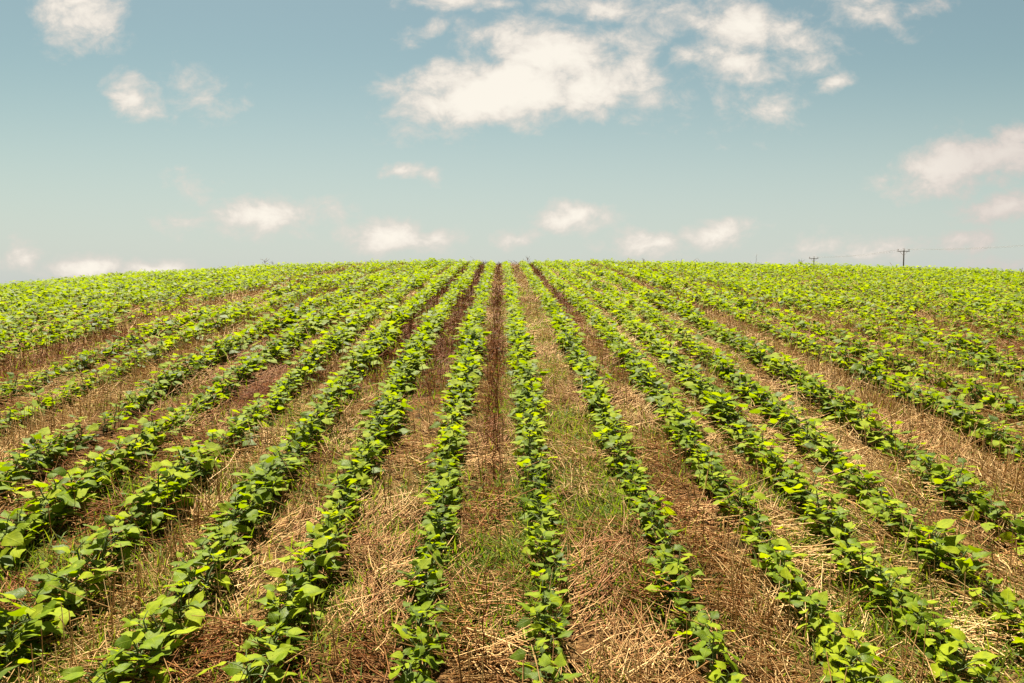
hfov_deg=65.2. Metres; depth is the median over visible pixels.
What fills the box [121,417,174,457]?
crop plant
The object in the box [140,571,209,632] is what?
crop plant
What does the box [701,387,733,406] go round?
crop plant
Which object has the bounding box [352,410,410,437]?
crop plant
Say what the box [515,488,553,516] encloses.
crop plant
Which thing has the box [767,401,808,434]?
crop plant
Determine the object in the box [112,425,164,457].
crop plant
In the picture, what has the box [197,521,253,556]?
crop plant
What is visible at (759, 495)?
crop plant
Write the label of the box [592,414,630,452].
crop plant
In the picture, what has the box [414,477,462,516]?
crop plant
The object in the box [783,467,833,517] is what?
crop plant
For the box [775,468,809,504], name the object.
crop plant
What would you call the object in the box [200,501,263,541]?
crop plant
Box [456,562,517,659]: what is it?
dead weed
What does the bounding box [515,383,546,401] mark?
crop plant
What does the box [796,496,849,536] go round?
crop plant
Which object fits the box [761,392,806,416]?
crop plant
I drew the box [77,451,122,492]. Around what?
crop plant
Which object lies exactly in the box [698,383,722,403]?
crop plant
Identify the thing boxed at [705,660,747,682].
crop plant
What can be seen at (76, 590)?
crop plant
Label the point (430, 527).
crop plant
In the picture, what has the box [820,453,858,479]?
crop plant
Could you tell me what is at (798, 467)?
crop plant
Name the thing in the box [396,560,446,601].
crop plant
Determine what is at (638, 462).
crop plant
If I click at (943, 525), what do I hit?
crop plant
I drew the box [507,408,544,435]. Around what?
crop plant
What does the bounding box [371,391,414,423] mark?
crop plant
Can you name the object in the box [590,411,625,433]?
crop plant
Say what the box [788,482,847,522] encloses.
crop plant
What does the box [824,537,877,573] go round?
crop plant
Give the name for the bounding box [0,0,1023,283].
sky
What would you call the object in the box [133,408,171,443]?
crop plant
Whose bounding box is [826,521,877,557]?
crop plant
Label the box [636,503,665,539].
crop plant
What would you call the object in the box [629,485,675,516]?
crop plant
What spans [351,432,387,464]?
crop plant
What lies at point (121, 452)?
crop plant
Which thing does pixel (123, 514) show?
crop plant
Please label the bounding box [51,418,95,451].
crop plant
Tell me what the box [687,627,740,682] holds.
crop plant
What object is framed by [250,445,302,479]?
crop plant
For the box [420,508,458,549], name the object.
crop plant
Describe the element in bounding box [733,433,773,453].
crop plant
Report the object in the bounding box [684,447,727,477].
crop plant
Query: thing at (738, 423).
crop plant
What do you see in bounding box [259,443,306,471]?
crop plant
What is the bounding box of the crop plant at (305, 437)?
[279,418,322,450]
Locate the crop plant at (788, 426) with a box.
[778,408,824,439]
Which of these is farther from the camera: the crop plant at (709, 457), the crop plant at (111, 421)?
the crop plant at (111, 421)
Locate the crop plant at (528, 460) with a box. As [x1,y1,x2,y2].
[516,445,557,481]
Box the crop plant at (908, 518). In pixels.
[883,502,927,538]
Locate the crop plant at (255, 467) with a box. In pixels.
[231,456,292,493]
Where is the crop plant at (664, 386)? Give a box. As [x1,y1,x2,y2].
[651,383,685,408]
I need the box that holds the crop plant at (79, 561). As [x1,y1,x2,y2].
[27,531,129,600]
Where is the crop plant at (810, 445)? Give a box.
[801,432,847,467]
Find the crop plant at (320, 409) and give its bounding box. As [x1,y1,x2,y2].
[298,402,333,434]
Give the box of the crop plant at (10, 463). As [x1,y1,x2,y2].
[0,461,29,491]
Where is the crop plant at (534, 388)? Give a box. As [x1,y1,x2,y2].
[514,386,550,409]
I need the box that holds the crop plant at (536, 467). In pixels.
[520,463,552,488]
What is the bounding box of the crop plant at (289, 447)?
[278,431,317,457]
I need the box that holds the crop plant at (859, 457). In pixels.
[842,454,883,492]
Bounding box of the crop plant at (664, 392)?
[645,387,685,416]
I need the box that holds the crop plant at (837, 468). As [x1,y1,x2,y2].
[825,460,867,488]
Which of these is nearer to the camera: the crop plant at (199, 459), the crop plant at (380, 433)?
the crop plant at (199, 459)
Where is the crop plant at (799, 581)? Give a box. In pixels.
[770,567,826,618]
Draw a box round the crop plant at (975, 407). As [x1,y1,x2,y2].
[947,402,988,436]
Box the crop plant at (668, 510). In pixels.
[629,495,676,531]
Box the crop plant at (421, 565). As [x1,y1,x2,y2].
[388,557,448,605]
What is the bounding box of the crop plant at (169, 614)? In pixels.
[121,607,192,650]
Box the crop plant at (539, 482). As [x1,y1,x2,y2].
[525,480,562,500]
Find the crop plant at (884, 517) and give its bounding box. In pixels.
[863,496,906,523]
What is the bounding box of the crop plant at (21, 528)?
[0,506,43,557]
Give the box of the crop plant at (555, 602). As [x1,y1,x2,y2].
[516,592,573,631]
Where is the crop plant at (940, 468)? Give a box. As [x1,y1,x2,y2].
[924,455,977,492]
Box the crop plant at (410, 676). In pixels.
[388,648,437,682]
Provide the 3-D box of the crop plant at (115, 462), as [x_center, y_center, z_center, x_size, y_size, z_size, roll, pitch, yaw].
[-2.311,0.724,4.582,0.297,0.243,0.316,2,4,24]
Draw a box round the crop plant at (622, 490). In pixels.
[615,474,651,498]
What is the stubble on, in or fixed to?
on the field
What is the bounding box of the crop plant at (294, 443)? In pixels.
[281,440,315,467]
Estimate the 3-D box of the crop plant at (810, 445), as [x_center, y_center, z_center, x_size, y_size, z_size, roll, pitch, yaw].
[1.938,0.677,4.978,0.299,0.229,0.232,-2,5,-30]
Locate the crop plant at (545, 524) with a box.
[523,505,566,537]
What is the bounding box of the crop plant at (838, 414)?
[822,393,865,422]
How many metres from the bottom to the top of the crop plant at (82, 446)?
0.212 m
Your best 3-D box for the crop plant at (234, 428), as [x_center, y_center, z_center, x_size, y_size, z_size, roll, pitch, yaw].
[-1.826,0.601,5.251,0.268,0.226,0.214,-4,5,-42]
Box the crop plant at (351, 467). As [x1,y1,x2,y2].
[331,450,372,487]
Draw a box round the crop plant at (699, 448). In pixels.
[679,437,713,462]
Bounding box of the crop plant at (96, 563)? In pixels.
[51,525,144,574]
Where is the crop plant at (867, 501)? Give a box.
[858,487,901,514]
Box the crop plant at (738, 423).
[716,407,761,439]
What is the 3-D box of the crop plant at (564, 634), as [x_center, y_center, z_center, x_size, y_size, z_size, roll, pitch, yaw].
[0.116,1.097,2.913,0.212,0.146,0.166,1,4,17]
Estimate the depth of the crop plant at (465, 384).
6.25 m
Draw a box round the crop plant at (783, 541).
[741,526,790,555]
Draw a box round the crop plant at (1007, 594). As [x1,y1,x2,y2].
[987,587,1023,635]
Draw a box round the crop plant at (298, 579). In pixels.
[263,564,329,607]
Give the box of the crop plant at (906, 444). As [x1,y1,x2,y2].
[881,431,932,461]
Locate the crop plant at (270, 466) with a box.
[242,457,296,492]
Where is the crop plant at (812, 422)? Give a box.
[789,419,832,443]
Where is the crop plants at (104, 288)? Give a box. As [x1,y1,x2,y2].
[0,258,1023,678]
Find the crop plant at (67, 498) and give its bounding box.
[14,470,96,523]
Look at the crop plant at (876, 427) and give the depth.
5.37 m
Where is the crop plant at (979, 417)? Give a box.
[962,413,1001,443]
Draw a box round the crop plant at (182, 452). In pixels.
[171,446,223,481]
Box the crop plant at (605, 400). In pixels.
[591,397,623,424]
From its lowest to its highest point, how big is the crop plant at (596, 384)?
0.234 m
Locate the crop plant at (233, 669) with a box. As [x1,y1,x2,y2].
[197,640,297,682]
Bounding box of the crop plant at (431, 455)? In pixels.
[423,444,461,469]
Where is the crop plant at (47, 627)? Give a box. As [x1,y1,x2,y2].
[0,606,66,676]
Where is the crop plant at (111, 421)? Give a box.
[93,411,119,433]
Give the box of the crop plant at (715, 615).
[673,611,733,668]
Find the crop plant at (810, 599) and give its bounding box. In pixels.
[785,590,843,636]
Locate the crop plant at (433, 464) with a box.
[420,452,462,484]
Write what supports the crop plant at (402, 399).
on the field
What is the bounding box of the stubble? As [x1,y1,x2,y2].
[0,260,1023,682]
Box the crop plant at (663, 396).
[656,394,682,420]
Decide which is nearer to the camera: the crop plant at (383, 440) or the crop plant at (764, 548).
the crop plant at (764, 548)
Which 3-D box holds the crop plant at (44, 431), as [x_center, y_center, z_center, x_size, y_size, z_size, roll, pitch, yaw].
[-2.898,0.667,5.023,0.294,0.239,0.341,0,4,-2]
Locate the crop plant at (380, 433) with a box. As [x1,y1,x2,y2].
[355,426,386,451]
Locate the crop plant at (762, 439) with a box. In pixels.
[734,424,785,461]
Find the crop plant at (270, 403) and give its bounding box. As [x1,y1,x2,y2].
[254,393,283,417]
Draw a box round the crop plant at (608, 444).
[602,432,642,467]
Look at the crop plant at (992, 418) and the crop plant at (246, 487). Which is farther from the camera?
the crop plant at (992, 418)
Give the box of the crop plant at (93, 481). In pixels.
[62,463,117,497]
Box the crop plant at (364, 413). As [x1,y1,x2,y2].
[354,406,394,434]
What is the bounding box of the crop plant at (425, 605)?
[401,600,446,633]
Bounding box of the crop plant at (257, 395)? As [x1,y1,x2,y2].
[236,393,275,419]
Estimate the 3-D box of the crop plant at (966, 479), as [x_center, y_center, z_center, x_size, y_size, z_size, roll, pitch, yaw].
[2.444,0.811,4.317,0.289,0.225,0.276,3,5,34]
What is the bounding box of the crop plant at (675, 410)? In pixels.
[663,400,705,431]
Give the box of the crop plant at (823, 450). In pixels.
[810,440,852,468]
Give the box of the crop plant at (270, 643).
[238,623,302,682]
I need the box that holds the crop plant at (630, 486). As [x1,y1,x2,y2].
[621,482,647,508]
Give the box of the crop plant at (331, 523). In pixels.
[305,500,356,538]
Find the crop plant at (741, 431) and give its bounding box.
[722,418,764,449]
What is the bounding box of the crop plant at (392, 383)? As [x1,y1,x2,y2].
[382,376,404,400]
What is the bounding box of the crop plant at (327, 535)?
[285,526,349,576]
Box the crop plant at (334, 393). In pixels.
[312,386,349,405]
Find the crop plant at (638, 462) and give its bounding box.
[623,457,650,482]
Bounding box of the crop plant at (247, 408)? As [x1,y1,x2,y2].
[242,399,271,425]
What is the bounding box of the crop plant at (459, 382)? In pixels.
[447,380,479,409]
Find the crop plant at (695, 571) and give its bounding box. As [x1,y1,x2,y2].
[651,544,704,598]
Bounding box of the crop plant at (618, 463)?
[601,445,633,471]
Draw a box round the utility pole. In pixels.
[897,249,909,265]
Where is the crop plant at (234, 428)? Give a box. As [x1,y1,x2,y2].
[217,418,259,447]
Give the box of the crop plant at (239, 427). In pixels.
[222,417,260,440]
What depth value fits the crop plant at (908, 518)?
3.92 m
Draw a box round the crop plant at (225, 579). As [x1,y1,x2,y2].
[161,537,243,608]
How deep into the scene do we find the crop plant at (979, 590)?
3.24 m
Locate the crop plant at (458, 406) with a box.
[441,403,474,425]
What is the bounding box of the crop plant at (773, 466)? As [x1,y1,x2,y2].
[763,457,796,483]
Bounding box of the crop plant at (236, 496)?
[208,490,269,526]
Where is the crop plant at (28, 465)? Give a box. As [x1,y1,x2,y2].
[8,443,52,480]
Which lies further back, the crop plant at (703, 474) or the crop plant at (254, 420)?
the crop plant at (254, 420)
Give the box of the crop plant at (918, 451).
[904,450,942,473]
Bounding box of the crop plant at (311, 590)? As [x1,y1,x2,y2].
[253,566,326,625]
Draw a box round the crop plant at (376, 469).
[338,450,386,480]
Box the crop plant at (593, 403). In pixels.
[581,392,620,417]
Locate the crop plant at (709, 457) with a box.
[687,443,723,472]
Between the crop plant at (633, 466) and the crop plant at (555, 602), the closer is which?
the crop plant at (555, 602)
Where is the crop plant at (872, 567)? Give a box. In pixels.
[827,546,890,584]
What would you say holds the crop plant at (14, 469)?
on the field
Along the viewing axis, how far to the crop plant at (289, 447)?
5.00 m
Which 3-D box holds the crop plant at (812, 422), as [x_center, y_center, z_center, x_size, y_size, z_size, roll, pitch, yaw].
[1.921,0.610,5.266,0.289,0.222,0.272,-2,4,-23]
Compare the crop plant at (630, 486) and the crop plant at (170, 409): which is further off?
the crop plant at (170, 409)
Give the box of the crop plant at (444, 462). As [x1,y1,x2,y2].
[424,459,461,487]
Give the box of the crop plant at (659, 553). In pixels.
[647,548,689,576]
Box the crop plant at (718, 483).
[698,464,744,497]
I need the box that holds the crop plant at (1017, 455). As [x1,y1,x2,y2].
[1005,445,1023,463]
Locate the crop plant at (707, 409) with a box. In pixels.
[699,392,740,422]
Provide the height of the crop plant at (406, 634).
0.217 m
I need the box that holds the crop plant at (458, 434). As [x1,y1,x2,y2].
[439,424,476,446]
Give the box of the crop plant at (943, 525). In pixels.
[898,519,967,571]
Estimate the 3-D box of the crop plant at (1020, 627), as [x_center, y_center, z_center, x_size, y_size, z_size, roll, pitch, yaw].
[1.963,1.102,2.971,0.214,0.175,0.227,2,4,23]
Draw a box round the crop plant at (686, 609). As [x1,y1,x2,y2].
[661,604,720,639]
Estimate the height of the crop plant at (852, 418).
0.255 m
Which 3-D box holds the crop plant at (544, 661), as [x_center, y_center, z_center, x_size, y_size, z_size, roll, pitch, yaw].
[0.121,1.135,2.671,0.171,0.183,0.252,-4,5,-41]
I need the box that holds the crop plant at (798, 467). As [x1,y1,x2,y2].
[772,459,808,489]
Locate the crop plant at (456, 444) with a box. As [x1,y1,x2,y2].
[424,430,465,458]
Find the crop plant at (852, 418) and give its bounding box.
[842,397,883,429]
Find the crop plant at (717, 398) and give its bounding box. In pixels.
[699,391,744,420]
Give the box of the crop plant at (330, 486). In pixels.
[316,473,361,507]
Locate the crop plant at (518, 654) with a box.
[506,637,563,680]
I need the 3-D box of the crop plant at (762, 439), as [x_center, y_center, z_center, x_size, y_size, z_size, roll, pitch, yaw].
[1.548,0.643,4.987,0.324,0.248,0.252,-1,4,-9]
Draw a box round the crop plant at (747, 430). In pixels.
[731,418,760,442]
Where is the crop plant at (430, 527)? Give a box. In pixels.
[409,524,450,559]
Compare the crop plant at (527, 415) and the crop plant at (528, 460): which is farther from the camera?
the crop plant at (527, 415)
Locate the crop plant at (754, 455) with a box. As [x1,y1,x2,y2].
[742,440,784,467]
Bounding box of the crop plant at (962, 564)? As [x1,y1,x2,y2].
[924,544,991,581]
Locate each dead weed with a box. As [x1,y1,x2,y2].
[379,474,393,513]
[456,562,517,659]
[475,427,499,480]
[845,583,872,671]
[968,478,982,505]
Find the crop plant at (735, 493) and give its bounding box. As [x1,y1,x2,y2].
[711,483,755,509]
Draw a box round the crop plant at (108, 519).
[78,515,149,561]
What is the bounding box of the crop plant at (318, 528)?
[293,511,352,553]
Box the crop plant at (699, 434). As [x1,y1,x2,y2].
[669,418,716,450]
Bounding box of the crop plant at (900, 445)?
[876,429,915,458]
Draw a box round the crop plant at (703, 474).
[693,461,733,485]
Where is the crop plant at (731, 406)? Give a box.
[707,403,752,432]
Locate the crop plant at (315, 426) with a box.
[286,411,335,444]
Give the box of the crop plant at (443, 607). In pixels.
[415,581,451,625]
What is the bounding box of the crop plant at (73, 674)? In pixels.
[56,648,143,682]
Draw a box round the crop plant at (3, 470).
[0,466,24,492]
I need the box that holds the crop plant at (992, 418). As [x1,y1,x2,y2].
[967,414,1022,448]
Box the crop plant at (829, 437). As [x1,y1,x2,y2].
[791,426,837,453]
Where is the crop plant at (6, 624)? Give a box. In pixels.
[0,616,45,682]
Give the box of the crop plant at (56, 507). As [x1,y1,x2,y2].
[15,488,77,534]
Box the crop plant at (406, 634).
[389,610,449,658]
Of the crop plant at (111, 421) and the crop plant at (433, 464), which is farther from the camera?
the crop plant at (111, 421)
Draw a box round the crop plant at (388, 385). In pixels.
[369,383,409,412]
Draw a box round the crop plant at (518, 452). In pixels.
[512,438,544,460]
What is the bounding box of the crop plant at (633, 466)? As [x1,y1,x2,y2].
[614,462,652,491]
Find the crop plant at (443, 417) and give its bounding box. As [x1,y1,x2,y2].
[434,407,468,430]
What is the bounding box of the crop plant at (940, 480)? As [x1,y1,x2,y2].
[931,457,987,505]
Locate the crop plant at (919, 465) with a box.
[907,452,954,480]
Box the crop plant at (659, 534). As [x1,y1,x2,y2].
[641,510,679,548]
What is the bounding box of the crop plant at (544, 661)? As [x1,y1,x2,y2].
[511,653,581,682]
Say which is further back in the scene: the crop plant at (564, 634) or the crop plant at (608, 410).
the crop plant at (608, 410)
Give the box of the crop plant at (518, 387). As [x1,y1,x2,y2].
[509,383,545,405]
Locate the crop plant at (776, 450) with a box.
[749,441,800,476]
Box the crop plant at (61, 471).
[30,467,105,508]
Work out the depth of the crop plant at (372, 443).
4.78 m
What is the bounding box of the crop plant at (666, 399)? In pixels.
[653,396,693,428]
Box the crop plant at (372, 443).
[339,441,387,473]
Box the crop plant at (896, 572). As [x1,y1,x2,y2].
[846,555,920,606]
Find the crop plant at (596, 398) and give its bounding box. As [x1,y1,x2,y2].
[584,384,611,407]
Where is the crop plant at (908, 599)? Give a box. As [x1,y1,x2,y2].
[869,576,937,616]
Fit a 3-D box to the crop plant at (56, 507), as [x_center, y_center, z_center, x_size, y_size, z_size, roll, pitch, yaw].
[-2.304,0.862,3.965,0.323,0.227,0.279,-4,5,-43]
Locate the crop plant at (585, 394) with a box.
[579,380,607,397]
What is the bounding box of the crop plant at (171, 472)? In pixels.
[143,467,201,506]
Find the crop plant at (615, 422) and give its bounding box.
[599,412,635,444]
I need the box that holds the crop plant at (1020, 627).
[1005,612,1023,649]
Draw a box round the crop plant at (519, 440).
[510,426,550,453]
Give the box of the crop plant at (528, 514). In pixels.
[519,497,559,524]
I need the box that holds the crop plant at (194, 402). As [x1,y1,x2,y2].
[173,398,208,421]
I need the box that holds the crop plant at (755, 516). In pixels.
[732,495,770,531]
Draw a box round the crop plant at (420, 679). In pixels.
[411,674,423,682]
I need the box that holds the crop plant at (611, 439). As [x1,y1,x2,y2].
[599,423,632,455]
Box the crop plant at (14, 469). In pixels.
[0,448,47,485]
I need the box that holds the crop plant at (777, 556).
[765,552,807,598]
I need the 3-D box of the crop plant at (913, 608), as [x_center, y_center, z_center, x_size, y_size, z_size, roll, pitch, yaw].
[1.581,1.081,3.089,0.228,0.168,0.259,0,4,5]
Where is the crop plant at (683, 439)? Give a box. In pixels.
[675,431,707,455]
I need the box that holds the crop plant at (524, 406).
[508,397,542,421]
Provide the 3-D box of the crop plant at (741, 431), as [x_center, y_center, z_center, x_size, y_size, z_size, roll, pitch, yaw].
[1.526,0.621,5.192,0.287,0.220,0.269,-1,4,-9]
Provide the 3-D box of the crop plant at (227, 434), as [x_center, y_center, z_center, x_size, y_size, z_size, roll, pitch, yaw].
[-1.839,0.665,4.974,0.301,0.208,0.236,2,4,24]
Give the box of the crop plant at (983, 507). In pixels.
[961,495,1013,531]
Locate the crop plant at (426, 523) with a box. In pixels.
[418,507,463,539]
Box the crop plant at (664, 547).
[646,523,689,563]
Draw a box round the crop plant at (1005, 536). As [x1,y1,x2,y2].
[994,515,1023,556]
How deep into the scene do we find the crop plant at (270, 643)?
2.80 m
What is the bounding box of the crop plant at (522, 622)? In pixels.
[515,604,565,644]
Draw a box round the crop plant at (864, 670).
[815,645,902,682]
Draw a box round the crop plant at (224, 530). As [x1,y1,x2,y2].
[194,524,246,569]
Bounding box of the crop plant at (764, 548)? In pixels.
[750,540,807,580]
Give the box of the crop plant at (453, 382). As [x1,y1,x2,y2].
[441,379,468,400]
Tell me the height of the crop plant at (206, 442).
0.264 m
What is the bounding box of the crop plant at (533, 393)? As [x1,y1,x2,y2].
[517,392,548,413]
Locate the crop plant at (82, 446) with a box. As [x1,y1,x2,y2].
[48,429,88,457]
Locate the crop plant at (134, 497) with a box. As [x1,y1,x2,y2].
[109,461,192,521]
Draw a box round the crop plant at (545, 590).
[519,573,570,613]
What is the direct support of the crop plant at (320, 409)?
on the field
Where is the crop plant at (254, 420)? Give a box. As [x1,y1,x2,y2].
[243,413,269,427]
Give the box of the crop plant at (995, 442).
[981,426,1022,447]
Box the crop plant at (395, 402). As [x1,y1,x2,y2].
[368,389,413,418]
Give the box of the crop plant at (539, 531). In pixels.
[521,528,562,559]
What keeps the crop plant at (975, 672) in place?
on the field
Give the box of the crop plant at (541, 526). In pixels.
[520,516,563,544]
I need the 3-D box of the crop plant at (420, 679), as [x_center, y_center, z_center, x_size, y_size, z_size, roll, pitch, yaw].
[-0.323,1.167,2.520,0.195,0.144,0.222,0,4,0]
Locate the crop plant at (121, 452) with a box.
[89,434,152,475]
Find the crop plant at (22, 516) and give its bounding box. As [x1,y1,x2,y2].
[0,499,53,544]
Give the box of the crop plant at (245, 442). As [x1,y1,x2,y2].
[207,420,256,449]
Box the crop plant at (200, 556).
[169,532,238,579]
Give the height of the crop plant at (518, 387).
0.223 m
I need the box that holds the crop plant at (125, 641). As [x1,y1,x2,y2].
[88,629,182,682]
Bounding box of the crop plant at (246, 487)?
[229,474,272,524]
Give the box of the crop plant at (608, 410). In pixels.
[595,408,618,431]
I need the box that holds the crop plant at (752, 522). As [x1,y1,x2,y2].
[734,511,777,544]
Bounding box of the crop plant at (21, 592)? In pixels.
[0,581,96,647]
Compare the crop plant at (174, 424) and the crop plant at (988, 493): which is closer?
the crop plant at (988, 493)
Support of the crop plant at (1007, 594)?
on the field
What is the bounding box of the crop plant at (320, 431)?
[294,416,328,438]
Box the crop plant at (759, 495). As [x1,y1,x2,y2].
[711,481,769,521]
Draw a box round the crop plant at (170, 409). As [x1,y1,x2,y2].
[163,407,195,429]
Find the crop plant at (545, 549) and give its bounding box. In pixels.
[526,540,569,568]
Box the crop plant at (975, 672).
[955,660,1012,682]
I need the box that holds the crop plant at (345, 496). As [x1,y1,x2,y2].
[324,482,365,515]
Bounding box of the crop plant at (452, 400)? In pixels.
[432,397,474,418]
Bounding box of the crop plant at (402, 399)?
[379,387,409,402]
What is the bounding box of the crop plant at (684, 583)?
[640,563,700,618]
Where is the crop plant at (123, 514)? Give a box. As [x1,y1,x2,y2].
[109,505,165,549]
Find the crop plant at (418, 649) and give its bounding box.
[399,632,444,682]
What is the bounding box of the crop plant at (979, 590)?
[969,573,1018,624]
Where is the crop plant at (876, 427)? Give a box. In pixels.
[856,417,898,444]
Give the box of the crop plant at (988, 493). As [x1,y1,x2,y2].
[963,489,1004,518]
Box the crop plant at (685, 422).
[664,412,700,442]
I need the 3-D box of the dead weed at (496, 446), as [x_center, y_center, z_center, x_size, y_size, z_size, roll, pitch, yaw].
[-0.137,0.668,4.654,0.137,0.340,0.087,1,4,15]
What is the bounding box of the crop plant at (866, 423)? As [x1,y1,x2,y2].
[844,402,887,438]
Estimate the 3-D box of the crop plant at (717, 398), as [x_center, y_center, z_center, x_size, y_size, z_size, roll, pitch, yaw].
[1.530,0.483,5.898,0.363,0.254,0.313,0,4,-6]
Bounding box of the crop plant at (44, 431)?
[32,427,74,466]
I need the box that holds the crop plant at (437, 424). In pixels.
[428,412,468,437]
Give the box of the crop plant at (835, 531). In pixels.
[814,506,857,540]
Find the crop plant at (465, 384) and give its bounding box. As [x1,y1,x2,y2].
[442,372,478,397]
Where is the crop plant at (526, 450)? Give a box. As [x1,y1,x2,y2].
[514,449,547,474]
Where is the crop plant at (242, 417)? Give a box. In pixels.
[221,409,255,438]
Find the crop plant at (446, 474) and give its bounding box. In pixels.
[426,466,465,494]
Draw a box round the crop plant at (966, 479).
[938,473,994,508]
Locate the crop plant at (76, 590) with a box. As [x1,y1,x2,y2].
[26,564,116,629]
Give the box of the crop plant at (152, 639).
[92,597,200,670]
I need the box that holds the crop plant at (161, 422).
[141,419,172,445]
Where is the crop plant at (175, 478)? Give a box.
[149,460,199,503]
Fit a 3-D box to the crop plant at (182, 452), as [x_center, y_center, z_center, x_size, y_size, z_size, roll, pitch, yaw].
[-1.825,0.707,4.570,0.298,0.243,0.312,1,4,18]
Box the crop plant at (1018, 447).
[992,434,1023,463]
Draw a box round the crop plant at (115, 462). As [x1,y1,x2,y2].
[69,446,130,484]
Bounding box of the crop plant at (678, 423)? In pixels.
[659,408,701,440]
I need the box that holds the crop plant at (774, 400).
[756,396,793,425]
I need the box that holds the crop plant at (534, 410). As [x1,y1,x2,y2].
[515,397,549,427]
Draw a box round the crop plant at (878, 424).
[866,418,915,450]
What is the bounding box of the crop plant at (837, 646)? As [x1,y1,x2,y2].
[818,626,895,682]
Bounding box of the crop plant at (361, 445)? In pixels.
[352,430,383,458]
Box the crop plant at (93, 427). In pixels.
[60,415,99,443]
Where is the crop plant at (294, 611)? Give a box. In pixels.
[243,592,323,634]
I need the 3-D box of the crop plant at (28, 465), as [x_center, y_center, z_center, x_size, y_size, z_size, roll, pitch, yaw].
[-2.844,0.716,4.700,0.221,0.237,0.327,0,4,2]
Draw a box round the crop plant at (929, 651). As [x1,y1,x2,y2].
[902,612,973,670]
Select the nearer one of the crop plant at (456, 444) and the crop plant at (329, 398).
the crop plant at (456, 444)
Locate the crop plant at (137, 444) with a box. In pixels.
[106,438,153,474]
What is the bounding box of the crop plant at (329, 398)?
[316,395,342,416]
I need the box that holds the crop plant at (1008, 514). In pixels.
[987,512,1023,544]
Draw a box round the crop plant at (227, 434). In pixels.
[206,432,243,459]
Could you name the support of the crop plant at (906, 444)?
on the field
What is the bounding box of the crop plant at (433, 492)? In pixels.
[424,477,462,510]
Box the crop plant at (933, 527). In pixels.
[898,519,955,548]
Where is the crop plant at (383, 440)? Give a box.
[361,424,396,449]
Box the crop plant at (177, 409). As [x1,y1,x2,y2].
[168,405,199,423]
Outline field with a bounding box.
[0,272,1023,682]
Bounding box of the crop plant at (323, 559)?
[274,537,345,590]
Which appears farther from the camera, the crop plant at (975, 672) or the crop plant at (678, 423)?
the crop plant at (678, 423)
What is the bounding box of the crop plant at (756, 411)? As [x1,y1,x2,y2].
[713,395,762,428]
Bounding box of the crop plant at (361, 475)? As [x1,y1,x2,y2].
[326,466,369,492]
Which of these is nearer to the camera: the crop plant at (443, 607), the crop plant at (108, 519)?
the crop plant at (443, 607)
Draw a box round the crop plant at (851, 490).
[839,473,889,499]
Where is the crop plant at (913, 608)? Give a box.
[888,596,953,641]
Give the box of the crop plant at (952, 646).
[927,626,1008,682]
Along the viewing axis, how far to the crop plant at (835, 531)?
3.83 m
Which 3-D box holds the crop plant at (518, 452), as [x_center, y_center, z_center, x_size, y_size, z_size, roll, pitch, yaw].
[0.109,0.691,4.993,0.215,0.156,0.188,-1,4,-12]
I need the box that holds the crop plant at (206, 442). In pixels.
[190,429,233,466]
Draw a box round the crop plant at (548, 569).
[530,551,573,593]
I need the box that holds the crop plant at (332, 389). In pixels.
[317,386,343,408]
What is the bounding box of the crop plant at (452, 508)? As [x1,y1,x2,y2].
[421,496,461,527]
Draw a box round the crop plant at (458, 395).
[438,390,475,413]
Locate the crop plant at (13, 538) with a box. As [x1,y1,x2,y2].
[0,530,28,565]
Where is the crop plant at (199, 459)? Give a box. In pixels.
[160,446,215,483]
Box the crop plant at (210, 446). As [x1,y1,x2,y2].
[167,435,223,467]
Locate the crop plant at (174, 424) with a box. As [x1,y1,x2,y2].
[156,416,191,439]
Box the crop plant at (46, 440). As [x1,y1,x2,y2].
[2,433,71,471]
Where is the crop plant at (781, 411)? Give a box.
[762,397,796,426]
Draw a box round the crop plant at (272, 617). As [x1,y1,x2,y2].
[236,611,308,664]
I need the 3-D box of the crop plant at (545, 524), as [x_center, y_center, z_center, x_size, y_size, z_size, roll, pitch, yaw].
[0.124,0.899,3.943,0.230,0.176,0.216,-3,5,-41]
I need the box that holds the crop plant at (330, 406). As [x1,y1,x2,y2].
[313,395,344,423]
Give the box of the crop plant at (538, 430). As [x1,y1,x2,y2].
[513,418,552,444]
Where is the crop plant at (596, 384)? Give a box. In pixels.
[577,380,610,408]
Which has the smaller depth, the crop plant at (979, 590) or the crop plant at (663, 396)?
the crop plant at (979, 590)
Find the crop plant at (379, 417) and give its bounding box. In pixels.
[367,404,403,434]
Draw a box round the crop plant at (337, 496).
[321,492,360,529]
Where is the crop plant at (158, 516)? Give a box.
[116,491,173,533]
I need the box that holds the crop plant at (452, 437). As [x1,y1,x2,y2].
[434,424,464,453]
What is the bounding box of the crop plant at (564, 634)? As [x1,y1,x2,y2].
[522,621,575,660]
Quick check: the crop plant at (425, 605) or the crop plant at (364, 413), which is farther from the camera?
the crop plant at (364, 413)
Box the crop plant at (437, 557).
[407,534,451,579]
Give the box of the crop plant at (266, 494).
[243,470,287,509]
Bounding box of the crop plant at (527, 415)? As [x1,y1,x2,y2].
[514,412,545,438]
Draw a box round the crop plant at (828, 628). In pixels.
[811,612,869,667]
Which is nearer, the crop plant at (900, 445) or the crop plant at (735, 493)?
the crop plant at (735, 493)

